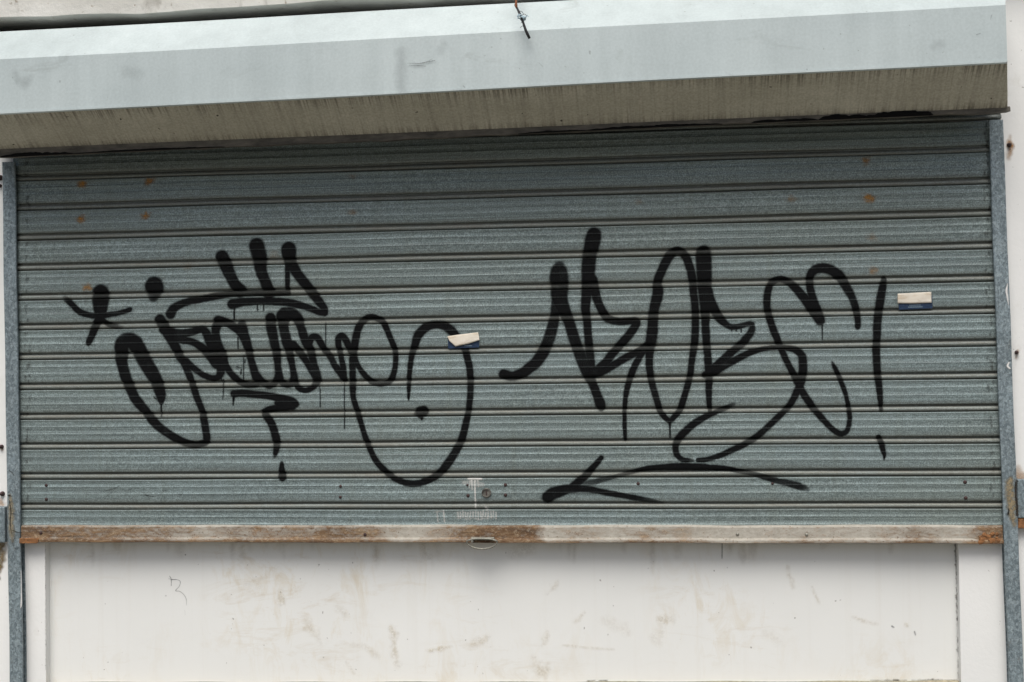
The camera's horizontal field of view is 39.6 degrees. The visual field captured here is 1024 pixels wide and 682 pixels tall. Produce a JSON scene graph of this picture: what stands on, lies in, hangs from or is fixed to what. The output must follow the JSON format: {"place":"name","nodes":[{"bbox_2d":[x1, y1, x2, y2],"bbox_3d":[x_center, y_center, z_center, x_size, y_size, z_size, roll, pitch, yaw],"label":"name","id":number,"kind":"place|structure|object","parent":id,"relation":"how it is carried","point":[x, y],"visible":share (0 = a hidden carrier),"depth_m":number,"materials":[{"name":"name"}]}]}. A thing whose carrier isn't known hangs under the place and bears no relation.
{"place":"outdoors","nodes":[
{"label":"outdoors","id":0,"kind":"place"},
{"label":"pavement","id":1,"kind":"structure","parent":0,"visible":0},
{"bbox_2d":[0,0,1023,681],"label":"shop front","id":2,"kind":"object","parent":1,"relation":"on","point":[464,612],"visible":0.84,"depth_m":3.67,"materials":[{"name":"white paint"}]},
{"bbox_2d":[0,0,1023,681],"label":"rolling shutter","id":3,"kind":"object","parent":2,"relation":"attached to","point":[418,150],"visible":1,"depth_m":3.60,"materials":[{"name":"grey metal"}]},
{"bbox_2d":[448,332,479,348],"bbox_3d":[-0.124,-0.002,3.658,0.084,0.041,0.006,-1,-1,7],"label":"torn sticker","id":4,"kind":"object","parent":3,"relation":"attached to","point":[469,340],"visible":1,"depth_m":3.66,"materials":[{"name":"white paper"}]},
{"bbox_2d":[898,292,932,309],"bbox_3d":[0.999,-0.100,3.527,0.084,0.043,0.004,-1,-1,7],"label":"torn sticker","id":5,"kind":"object","parent":3,"relation":"attached to","point":[920,300],"visible":1,"depth_m":3.53,"materials":[{"name":"white paper"}]},
{"bbox_2d":[514,0,530,38],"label":"dangling cable","id":6,"kind":"object","parent":2,"relation":"hanging from","point":[522,18],"visible":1,"depth_m":3.38,"materials":[{"name":"rubber"}]}
]}

